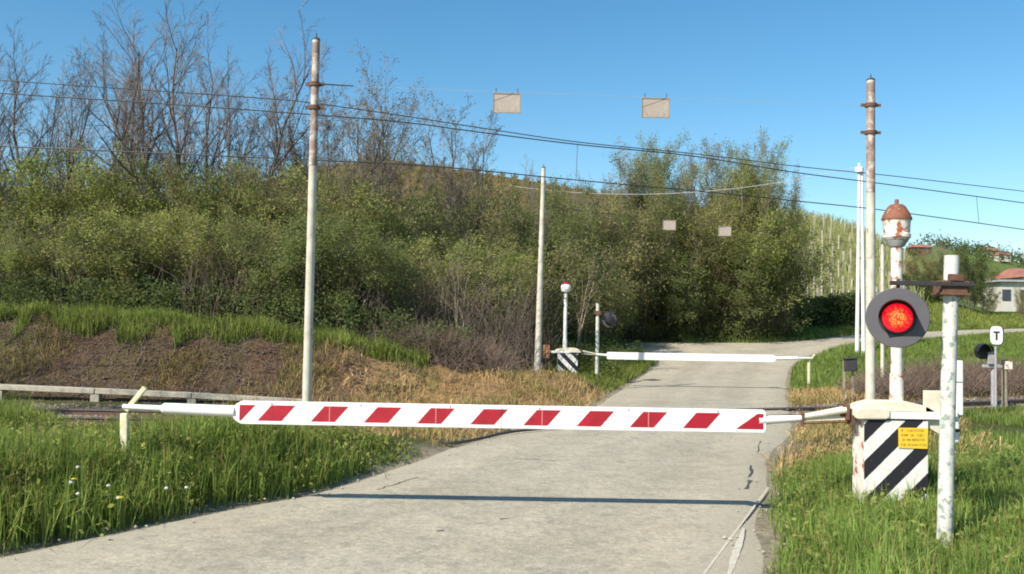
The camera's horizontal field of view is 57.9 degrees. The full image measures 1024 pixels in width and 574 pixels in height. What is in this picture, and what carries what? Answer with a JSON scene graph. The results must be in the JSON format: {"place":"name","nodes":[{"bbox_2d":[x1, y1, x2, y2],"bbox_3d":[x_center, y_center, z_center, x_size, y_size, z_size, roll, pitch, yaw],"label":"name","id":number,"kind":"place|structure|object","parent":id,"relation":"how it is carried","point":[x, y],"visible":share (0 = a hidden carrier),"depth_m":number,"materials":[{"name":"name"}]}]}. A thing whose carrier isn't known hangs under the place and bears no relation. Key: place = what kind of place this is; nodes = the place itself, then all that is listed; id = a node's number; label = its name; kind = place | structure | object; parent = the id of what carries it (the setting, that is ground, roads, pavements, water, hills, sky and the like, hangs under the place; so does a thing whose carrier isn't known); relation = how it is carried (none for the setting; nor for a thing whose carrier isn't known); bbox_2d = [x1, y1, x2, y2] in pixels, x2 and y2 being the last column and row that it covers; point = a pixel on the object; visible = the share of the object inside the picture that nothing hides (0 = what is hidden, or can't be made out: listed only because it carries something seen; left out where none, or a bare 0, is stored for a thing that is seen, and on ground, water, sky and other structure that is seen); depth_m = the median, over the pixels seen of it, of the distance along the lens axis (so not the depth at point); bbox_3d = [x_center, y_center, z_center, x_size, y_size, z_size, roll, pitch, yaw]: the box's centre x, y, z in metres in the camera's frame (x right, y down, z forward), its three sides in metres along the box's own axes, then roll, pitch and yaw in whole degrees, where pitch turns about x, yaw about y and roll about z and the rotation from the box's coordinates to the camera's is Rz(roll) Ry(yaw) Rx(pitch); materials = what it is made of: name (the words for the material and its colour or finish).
{"place":"outdoors","nodes":[
{"label":"outdoors","id":0,"kind":"place"},
{"bbox_2d":[0,389,420,554],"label":"verge grass","id":1,"kind":"structure","parent":0,"point":[65,507],"depth_m":9.18,"materials":[{"name":"green plant"}]},
{"bbox_2d":[0,329,1023,573],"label":"road","id":2,"kind":"structure","parent":0,"point":[612,503],"depth_m":9.14,"materials":[{"name":"concrete"}]},
{"bbox_2d":[0,162,1023,573],"bbox_3d":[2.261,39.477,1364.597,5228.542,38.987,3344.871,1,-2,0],"label":"ground","id":3,"kind":"structure","parent":0,"point":[764,534],"depth_m":20.98,"materials":[{"name":"brown soil"}]},
{"bbox_2d":[0,17,81,204],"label":"bare tree","id":4,"kind":"object","parent":3,"relation":"on","point":[18,108],"visible":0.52,"depth_m":33.01,"materials":[{"name":"brown plant"}]},
{"bbox_2d":[0,208,85,305],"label":"bush","id":5,"kind":"object","parent":3,"relation":"on","point":[11,256],"visible":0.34,"depth_m":24.92,"materials":[{"name":"green plant"}]},
{"bbox_2d":[4,226,114,306],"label":"bush","id":6,"kind":"object","parent":3,"relation":"on","point":[31,262],"visible":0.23,"depth_m":24.72,"materials":[{"name":"green plant"}]},
{"bbox_2d":[0,44,119,224],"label":"bare tree","id":7,"kind":"object","parent":3,"relation":"on","point":[2,122],"visible":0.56,"depth_m":30.63,"materials":[{"name":"brown plant"}]},
{"bbox_2d":[0,145,122,263],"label":"bush","id":8,"kind":"object","parent":3,"relation":"on","point":[4,179],"visible":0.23,"depth_m":28.54,"materials":[{"name":"green plant"}]},
{"bbox_2d":[0,142,141,261],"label":"bush","id":9,"kind":"object","parent":3,"relation":"on","point":[55,171],"visible":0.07,"depth_m":29.43,"materials":[{"name":"green plant"}]},
{"bbox_2d":[33,150,138,251],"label":"bush","id":10,"kind":"object","parent":3,"relation":"on","point":[81,180],"visible":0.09,"depth_m":28.76,"materials":[{"name":"green plant"}]},
{"bbox_2d":[5,0,185,234],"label":"bare tree","id":11,"kind":"object","parent":3,"relation":"on","point":[72,126],"visible":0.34,"depth_m":30.71,"materials":[{"name":"brown plant"}]},
{"bbox_2d":[12,206,184,305],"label":"bush","id":12,"kind":"object","parent":3,"relation":"on","point":[87,245],"visible":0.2,"depth_m":25.24,"materials":[{"name":"green plant"}]},
{"bbox_2d":[15,133,200,271],"bbox_3d":[-12.463,-1.800,29.302,5.414,5.953,4.427,2,-2,-15],"label":"bush","id":13,"kind":"object","parent":3,"relation":"on","point":[67,204],"visible":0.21,"depth_m":28.56,"materials":[{"name":"green plant"}]},
{"bbox_2d":[21,202,238,310],"bbox_3d":[-10.245,-0.698,25.540,5.539,3.726,4.343,2,-3,-17],"label":"bush","id":14,"kind":"object","parent":3,"relation":"on","point":[161,235],"visible":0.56,"depth_m":24.58,"materials":[{"name":"green plant"}]},
{"bbox_2d":[43,0,241,218],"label":"bare tree","id":15,"kind":"object","parent":3,"relation":"on","point":[177,142],"visible":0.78,"depth_m":29.25,"materials":[{"name":"brown plant"}]},
{"bbox_2d":[66,10,222,201],"bbox_3d":[-12.899,-4.462,31.983,4.877,11.418,4.710,3,-3,-34],"label":"bare tree","id":16,"kind":"object","parent":3,"relation":"on","point":[140,97],"visible":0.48,"depth_m":32.13,"materials":[{"name":"brown plant"}]},
{"bbox_2d":[0,384,301,403],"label":"concrete beam","id":17,"kind":"structure","parent":3,"relation":"on","point":[97,393],"depth_m":19.69,"materials":[{"name":"grey concrete"}]},
{"bbox_2d":[73,148,241,278],"bbox_3d":[-11.548,-1.786,30.523,6.279,6.051,4.923,3,-3,-38],"label":"bush","id":18,"kind":"object","parent":3,"relation":"on","point":[94,181],"visible":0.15,"depth_m":28.65,"materials":[{"name":"green plant"}]},
{"bbox_2d":[0,311,340,395],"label":"dry grass","id":19,"kind":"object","parent":3,"relation":"on","point":[191,355],"visible":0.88,"depth_m":21.13,"materials":[{"name":"brown plant"}]},
{"bbox_2d":[85,210,257,315],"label":"bush","id":20,"kind":"object","parent":3,"relation":"on","point":[123,255],"visible":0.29,"depth_m":24.90,"materials":[{"name":"green plant"}]},
{"bbox_2d":[0,301,369,400],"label":"bank roots","id":21,"kind":"object","parent":3,"relation":"on","point":[185,388],"visible":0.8,"depth_m":21.08,"materials":[{"name":"brown plant"}]},
{"bbox_2d":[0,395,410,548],"bbox_3d":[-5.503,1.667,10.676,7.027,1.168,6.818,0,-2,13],"label":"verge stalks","id":22,"kind":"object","parent":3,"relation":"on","point":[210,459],"visible":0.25,"depth_m":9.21,"materials":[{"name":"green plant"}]},
{"bbox_2d":[150,149,261,277],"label":"bush","id":23,"kind":"object","parent":3,"relation":"on","point":[172,176],"visible":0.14,"depth_m":28.36,"materials":[{"name":"green plant"}]},
{"bbox_2d":[146,6,267,193],"bbox_3d":[-10.702,-4.418,33.410,4.224,11.473,4.003,3,-3,-39],"label":"bare tree","id":24,"kind":"object","parent":3,"relation":"on","point":[208,114],"visible":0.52,"depth_m":33.77,"materials":[{"name":"brown plant"}]},
{"bbox_2d":[0,316,428,403],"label":"bank clods","id":25,"kind":"object","parent":3,"relation":"on","point":[187,386],"visible":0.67,"depth_m":21.07,"materials":[{"name":"brown soil"}]},
{"bbox_2d":[0,295,430,369],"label":"bank grass","id":26,"kind":"structure","parent":3,"relation":"on","point":[111,314],"depth_m":22.18,"materials":[{"name":"green plant"}]},
{"bbox_2d":[145,198,294,317],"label":"bush","id":27,"kind":"object","parent":3,"relation":"on","point":[230,237],"visible":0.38,"depth_m":25.30,"materials":[{"name":"green plant"}]},
{"bbox_2d":[160,149,302,316],"bbox_3d":[-9.185,-1.621,30.233,4.832,5.852,5.546,3,-3,-37],"label":"bush","id":28,"kind":"object","parent":3,"relation":"on","point":[199,203],"visible":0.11,"depth_m":28.50,"materials":[{"name":"green plant"}]},
{"bbox_2d":[159,47,329,307],"bbox_3d":[-9.280,-3.798,32.398,4.581,10.377,6.282,0,-3,29],"label":"bare tree","id":29,"kind":"object","parent":3,"relation":"on","point":[268,136],"visible":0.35,"depth_m":33.20,"materials":[{"name":"brown plant"}]},
{"bbox_2d":[150,0,351,268],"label":"bare tree","id":30,"kind":"object","parent":3,"relation":"on","point":[230,138],"visible":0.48,"depth_m":32.45,"materials":[{"name":"brown plant"}]},
{"bbox_2d":[0,266,504,370],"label":"thicket ground cover","id":31,"kind":"object","parent":3,"relation":"on","point":[90,285],"visible":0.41,"depth_m":23.58,"materials":[{"name":"green plant"}]},
{"bbox_2d":[193,147,321,274],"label":"bush","id":32,"kind":"object","parent":3,"relation":"on","point":[253,175],"visible":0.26,"depth_m":29.04,"materials":[{"name":"green plant"}]},
{"bbox_2d":[231,59,345,230],"bbox_3d":[-8.540,-3.664,34.447,4.082,10.102,4.414,1,-2,7],"label":"bare tree","id":33,"kind":"object","parent":3,"relation":"on","point":[258,136],"visible":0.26,"depth_m":34.17,"materials":[{"name":"brown plant"}]},
{"bbox_2d":[0,200,600,371],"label":"thicket twigs","id":34,"kind":"object","parent":3,"relation":"on","point":[519,327],"visible":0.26,"depth_m":25.28,"materials":[{"name":"brown plant"}]},
{"bbox_2d":[215,201,387,322],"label":"bush","id":35,"kind":"object","parent":3,"relation":"on","point":[327,249],"visible":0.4,"depth_m":24.59,"materials":[{"name":"green plant"}]},
{"bbox_2d":[201,154,403,309],"bbox_3d":[-6.631,-1.418,30.120,6.310,5.848,5.498,1,-2,-7],"label":"bush","id":36,"kind":"object","parent":3,"relation":"on","point":[292,175],"visible":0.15,"depth_m":28.73,"materials":[{"name":"green plant"}]},
{"bbox_2d":[219,206,423,333],"bbox_3d":[-5.070,-0.368,25.504,5.319,3.756,4.635,1,-2,8],"label":"bush","id":37,"kind":"object","parent":3,"relation":"on","point":[369,244],"visible":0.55,"depth_m":24.40,"materials":[{"name":"green plant"}]},
{"bbox_2d":[302,33,353,401],"bbox_3d":[-2.925,-0.671,14.539,0.768,6.712,0.174,1,-2,0],"label":"wire pole","id":38,"kind":"object","parent":3,"relation":"on","point":[314,84],"visible":0.94,"depth_m":14.50,"materials":[{"name":"paint"}]},
{"bbox_2d":[271,75,432,232],"bbox_3d":[-6.192,-3.390,35.857,6.346,9.696,4.483,3,-3,-39],"label":"bare tree","id":39,"kind":"object","parent":3,"relation":"on","point":[410,113],"visible":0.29,"depth_m":36.08,"materials":[{"name":"brown plant"}]},
{"bbox_2d":[287,52,418,259],"bbox_3d":[-5.343,-3.108,32.158,4.177,9.624,5.913,3,-3,-36],"label":"bare tree","id":40,"kind":"object","parent":3,"relation":"on","point":[367,156],"visible":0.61,"depth_m":30.69,"materials":[{"name":"brown plant"}]},
{"bbox_2d":[273,171,458,296],"bbox_3d":[-5.011,-1.049,32.799,7.750,6.018,5.301,-1,-3,34],"label":"bush","id":41,"kind":"object","parent":3,"relation":"on","point":[399,222],"visible":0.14,"depth_m":31.18,"materials":[{"name":"green plant"}]},
{"bbox_2d":[303,44,431,245],"bbox_3d":[-5.146,-3.319,32.117,4.596,10.149,4.251,1,-2,-8],"label":"bare tree","id":42,"kind":"object","parent":3,"relation":"on","point":[382,157],"visible":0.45,"depth_m":31.91,"materials":[{"name":"brown plant"}]},
{"bbox_2d":[316,156,419,289],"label":"bush","id":43,"kind":"object","parent":3,"relation":"on","point":[349,191],"visible":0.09,"depth_m":30.17,"materials":[{"name":"green plant"}]},
{"bbox_2d":[305,227,435,334],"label":"bush","id":44,"kind":"object","parent":3,"relation":"on","point":[393,292],"visible":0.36,"depth_m":25.05,"materials":[{"name":"green plant"}]},
{"bbox_2d":[391,85,492,259],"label":"bare tree","id":45,"kind":"object","parent":3,"relation":"on","point":[444,175],"visible":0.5,"depth_m":36.13,"materials":[{"name":"brown plant"}]},
{"bbox_2d":[335,311,558,377],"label":"brambles","id":46,"kind":"object","parent":3,"relation":"on","point":[479,362],"visible":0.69,"depth_m":23.34,"materials":[{"name":"brown plant"}]},
{"bbox_2d":[345,229,551,333],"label":"bush","id":47,"kind":"object","parent":3,"relation":"on","point":[425,241],"visible":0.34,"depth_m":28.32,"materials":[{"name":"green plant"}]},
{"bbox_2d":[379,174,517,320],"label":"bush","id":48,"kind":"object","parent":3,"relation":"on","point":[474,202],"visible":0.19,"depth_m":34.51,"materials":[{"name":"green plant"}]},
{"bbox_2d":[398,171,536,317],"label":"bush","id":49,"kind":"object","parent":3,"relation":"on","point":[516,225],"visible":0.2,"depth_m":36.25,"materials":[{"name":"green plant"}]},
{"bbox_2d":[417,90,520,300],"bbox_3d":[-2.290,-2.586,37.189,4.417,9.536,6.252,2,-3,-22],"label":"bare tree","id":50,"kind":"object","parent":3,"relation":"on","point":[476,227],"visible":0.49,"depth_m":36.07,"materials":[{"name":"brown plant"}]},
{"bbox_2d":[397,233,544,339],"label":"bush","id":51,"kind":"object","parent":3,"relation":"on","point":[494,278],"visible":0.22,"depth_m":29.79,"materials":[{"name":"green plant"}]},
{"bbox_2d":[228,154,715,242],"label":"hill vineyard","id":52,"kind":"object","parent":3,"relation":"on","point":[501,177],"visible":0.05,"depth_m":88.91,"materials":[{"name":"green plant"}]},
{"bbox_2d":[430,177,595,337],"bbox_3d":[-0.142,-1.082,38.009,7.118,7.192,4.662,-1,-3,40],"label":"bush","id":53,"kind":"object","parent":3,"relation":"on","point":[553,204],"visible":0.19,"depth_m":37.88,"materials":[{"name":"green plant"}]},
{"bbox_2d":[6,399,1023,427],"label":"railway track","id":54,"kind":"structure","parent":3,"relation":"on","point":[91,412],"depth_m":18.21,"materials":[{"name":"metal"}]},
{"bbox_2d":[447,223,594,343],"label":"bush","id":55,"kind":"object","parent":3,"relation":"on","point":[567,274],"visible":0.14,"depth_m":33.18,"materials":[{"name":"green plant"}]},
{"bbox_2d":[465,175,601,334],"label":"bush","id":56,"kind":"object","parent":3,"relation":"on","point":[556,229],"visible":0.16,"depth_m":39.56,"materials":[{"name":"green plant"}]},
{"bbox_2d":[534,164,545,371],"bbox_3d":[0.793,-0.346,25.837,0.200,6.218,0.200,2,-2,0],"label":"wire pole","id":57,"kind":"object","parent":3,"relation":"on","point":[538,338],"visible":0.88,"depth_m":25.77,"materials":[{"name":"paint"}]},
{"bbox_2d":[122,199,962,503],"bbox_3d":[0.317,0.641,9.180,8.316,3.175,0.376,1,-2,0],"label":"level crossing barrier","id":58,"kind":"object","parent":3,"relation":"on","point":[890,441],"visible":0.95,"depth_m":9.12,"materials":[{"name":"metal"}]},
{"bbox_2d":[505,242,625,341],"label":"bush","id":59,"kind":"object","parent":3,"relation":"on","point":[587,293],"visible":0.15,"depth_m":37.18,"materials":[{"name":"green plant"}]},
{"bbox_2d":[498,328,655,392],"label":"grass","id":60,"kind":"structure","parent":3,"relation":"on","point":[606,377],"depth_m":30.93,"materials":[{"name":"green plant"}]},
{"bbox_2d":[517,176,639,332],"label":"bush","id":61,"kind":"object","parent":3,"relation":"on","point":[599,236],"visible":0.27,"depth_m":42.48,"materials":[{"name":"green plant"}]},
{"bbox_2d":[509,322,659,373],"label":"verge weeds","id":62,"kind":"object","parent":3,"relation":"on","point":[588,347],"visible":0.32,"depth_m":37.09,"materials":[{"name":"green plant"}]},
{"bbox_2d":[523,232,648,342],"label":"bush","id":63,"kind":"object","parent":3,"relation":"on","point":[623,293],"visible":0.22,"depth_m":38.87,"materials":[{"name":"green plant"}]},
{"bbox_2d":[222,342,969,446],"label":"mixed grass","id":64,"kind":"structure","parent":3,"relation":"on","point":[807,431],"depth_m":20.90,"materials":[{"name":"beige plant"}]},
{"bbox_2d":[545,176,673,342],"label":"bush","id":65,"kind":"object","parent":3,"relation":"on","point":[647,257],"visible":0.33,"depth_m":43.66,"materials":[{"name":"green plant"}]},
{"bbox_2d":[586,198,706,338],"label":"bush","id":66,"kind":"object","parent":3,"relation":"on","point":[648,239],"visible":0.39,"depth_m":45.72,"materials":[{"name":"green plant"}]},
{"bbox_2d":[278,337,1023,475],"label":"dry grass","id":67,"kind":"structure","parent":3,"relation":"on","point":[561,376],"depth_m":20.69,"materials":[{"name":"plant"}]},
{"bbox_2d":[608,128,698,310],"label":"leafing tree","id":68,"kind":"object","parent":3,"relation":"on","point":[638,201],"visible":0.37,"depth_m":48.86,"materials":[{"name":"green plant"}]},
{"bbox_2d":[623,152,714,337],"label":"leafing tree","id":69,"kind":"object","parent":3,"relation":"on","point":[690,187],"visible":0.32,"depth_m":46.81,"materials":[{"name":"green plant"}]},
{"bbox_2d":[607,202,737,335],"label":"bush","id":70,"kind":"object","parent":3,"relation":"on","point":[704,220],"visible":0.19,"depth_m":46.14,"materials":[{"name":"green plant"}]},
{"bbox_2d":[622,130,727,255],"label":"leafing tree","id":71,"kind":"object","parent":3,"relation":"on","point":[664,162],"visible":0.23,"depth_m":50.09,"materials":[{"name":"green plant"}]},
{"bbox_2d":[543,282,810,373],"bbox_3d":[5.155,1.510,28.863,8.351,3.210,0.385,1,-2,0],"label":"level crossing barrier","id":72,"kind":"object","parent":3,"relation":"on","point":[567,358],"visible":0.95,"depth_m":28.80,"materials":[{"name":"metal"}]},
{"bbox_2d":[570,261,815,336],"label":"junction undergrowth","id":73,"kind":"object","parent":3,"relation":"on","point":[769,318],"visible":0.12,"depth_m":47.37,"materials":[{"name":"green plant"}]},
{"bbox_2d":[622,242,770,338],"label":"bush","id":74,"kind":"object","parent":3,"relation":"on","point":[692,303],"visible":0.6,"depth_m":45.54,"materials":[{"name":"green plant"}]},
{"bbox_2d":[632,137,771,256],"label":"leafing tree","id":75,"kind":"object","parent":3,"relation":"on","point":[731,172],"visible":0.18,"depth_m":49.47,"materials":[{"name":"green plant"}]},
{"bbox_2d":[612,314,801,341],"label":"junction weeds","id":76,"kind":"object","parent":3,"relation":"on","point":[686,332],"visible":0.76,"depth_m":46.56,"materials":[{"name":"green plant"}]},
{"bbox_2d":[650,196,767,323],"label":"bush","id":77,"kind":"object","parent":3,"relation":"on","point":[716,257],"visible":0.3,"depth_m":46.85,"materials":[{"name":"green plant"}]},
{"bbox_2d":[626,202,823,332],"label":"bush","id":78,"kind":"object","parent":3,"relation":"on","point":[762,245],"visible":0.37,"depth_m":46.50,"materials":[{"name":"green plant"}]},
{"bbox_2d":[670,268,779,328],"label":"bush","id":79,"kind":"object","parent":3,"relation":"on","point":[714,297],"visible":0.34,"depth_m":46.33,"materials":[{"name":"green plant"}]},
{"bbox_2d":[679,134,781,244],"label":"leafing tree","id":80,"kind":"object","parent":3,"relation":"on","point":[716,167],"visible":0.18,"depth_m":50.99,"materials":[{"name":"green plant"}]},
{"bbox_2d":[704,123,796,287],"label":"leafing tree","id":81,"kind":"object","parent":3,"relation":"on","point":[752,202],"visible":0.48,"depth_m":48.26,"materials":[{"name":"green plant"}]},
{"bbox_2d":[733,154,804,277],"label":"leafing tree","id":82,"kind":"object","parent":3,"relation":"on","point":[781,195],"visible":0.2,"depth_m":49.63,"materials":[{"name":"green plant"}]},
{"bbox_2d":[699,229,839,331],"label":"bush","id":83,"kind":"object","parent":3,"relation":"on","point":[752,299],"visible":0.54,"depth_m":46.39,"materials":[{"name":"green plant"}]},
{"bbox_2d":[731,203,825,317],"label":"bush","id":84,"kind":"object","parent":3,"relation":"on","point":[794,221],"visible":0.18,"depth_m":47.19,"materials":[{"name":"green plant"}]},
{"bbox_2d":[780,289,924,327],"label":"hedge","id":85,"kind":"object","parent":3,"relation":"on","point":[843,309],"visible":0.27,"depth_m":54.63,"materials":[{"name":"green plant"}]},
{"bbox_2d":[781,207,929,303],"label":"vineyard vines","id":86,"kind":"object","parent":3,"relation":"on","point":[837,227],"visible":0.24,"depth_m":78.20,"materials":[{"name":"green plant"}]},
{"bbox_2d":[855,163,864,352],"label":"utility pole","id":87,"kind":"object","parent":3,"relation":"on","point":[859,168],"visible":0.81,"depth_m":42.02,"materials":[{"name":"concrete"}]},
{"bbox_2d":[860,74,880,398],"bbox_3d":[6.332,-0.437,16.337,0.318,6.716,0.207,0,-3,31],"label":"wire pole","id":88,"kind":"object","parent":3,"relation":"on","point":[870,105],"visible":0.9,"depth_m":16.30,"materials":[{"name":"paint"}]},
{"bbox_2d":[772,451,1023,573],"bbox_3d":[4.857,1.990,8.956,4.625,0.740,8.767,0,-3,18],"label":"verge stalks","id":89,"kind":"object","parent":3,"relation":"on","point":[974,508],"visible":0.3,"depth_m":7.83,"materials":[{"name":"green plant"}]},
{"bbox_2d":[865,255,974,545],"bbox_3d":[3.286,1.067,7.515,0.891,2.672,0.472,2,-3,-24],"label":"road signal","id":90,"kind":"object","parent":3,"relation":"on","point":[897,317],"visible":1,"depth_m":7.51,"materials":[{"name":"metal"}]},
{"bbox_2d":[827,352,1023,398],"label":"trackside scrub","id":91,"kind":"object","parent":3,"relation":"on","point":[974,378],"visible":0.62,"depth_m":26.49,"materials":[{"name":"brown plant"}]},
{"bbox_2d":[886,283,1023,337],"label":"field grass","id":92,"kind":"structure","parent":3,"relation":"on","point":[995,318],"depth_m":63.75,"materials":[{"name":"green plant"}]},
{"bbox_2d":[923,245,1001,311],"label":"tree","id":93,"kind":"object","parent":3,"relation":"on","point":[977,278],"visible":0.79,"depth_m":69.90,"materials":[{"name":"green plant"}]},
{"bbox_2d":[902,229,1023,267],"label":"hill woods","id":94,"kind":"object","parent":3,"relation":"on","point":[978,248],"visible":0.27,"depth_m":360.99,"materials":[{"name":"green plant"}]},
{"bbox_2d":[928,402,1023,469],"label":"grass","id":95,"kind":"structure","parent":3,"relation":"on","point":[1010,417],"depth_m":15.52,"materials":[{"name":"green plant"}]},
{"bbox_2d":[974,343,1017,409],"bbox_3d":[12.038,2.352,22.856,1.323,1.907,0.650,1,-2,0],"label":"track signal","id":96,"kind":"object","parent":3,"relation":"on","point":[983,351],"visible":0.77,"depth_m":22.81,"materials":[{"name":"white metal"}]},
{"bbox_2d":[0,93,1023,202],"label":"messenger wire","id":97,"kind":"object","parent":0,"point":[485,133],"visible":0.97,"depth_m":18.30,"materials":[{"name":"black metal"}]},
{"bbox_2d":[0,80,1023,191],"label":"feeder wire","id":98,"kind":"object","parent":97,"relation":"attached to","point":[484,128],"visible":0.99,"depth_m":18.29,"materials":[{"name":"black metal"}]},
{"bbox_3d":[1.321,-2.544,18.874,0.033,0.728,0.012,1,-2,0],"label":"dropper wire","id":99,"kind":"object","parent":97,"relation":"hanging from","visible":0},
{"bbox_2d":[0,146,1023,229],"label":"contact wire","id":100,"kind":"object","parent":99,"relation":"hanging from","point":[478,170],"visible":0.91,"depth_m":18.28,"materials":[{"name":"black metal"}]},
{"bbox_2d":[0,0,1023,261],"label":"sky","id":101,"kind":"structure","parent":0,"point":[948,75],"materials":[{"name":"blue"}]},
{"bbox_2d":[682,318,1023,391],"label":"grass","id":102,"kind":"structure","parent":0,"point":[922,348],"depth_m":41.98,"materials":[{"name":"green plant"}]},
{"bbox_2d":[758,434,1023,573],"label":"verge grass","id":103,"kind":"structure","parent":0,"point":[853,538],"depth_m":7.84,"materials":[{"name":"green plant"}]},
{"bbox_2d":[978,279,1023,311],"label":"house","id":104,"kind":"structure","parent":0,"point":[1007,303],"depth_m":97.60,"materials":[{"name":"paint"}]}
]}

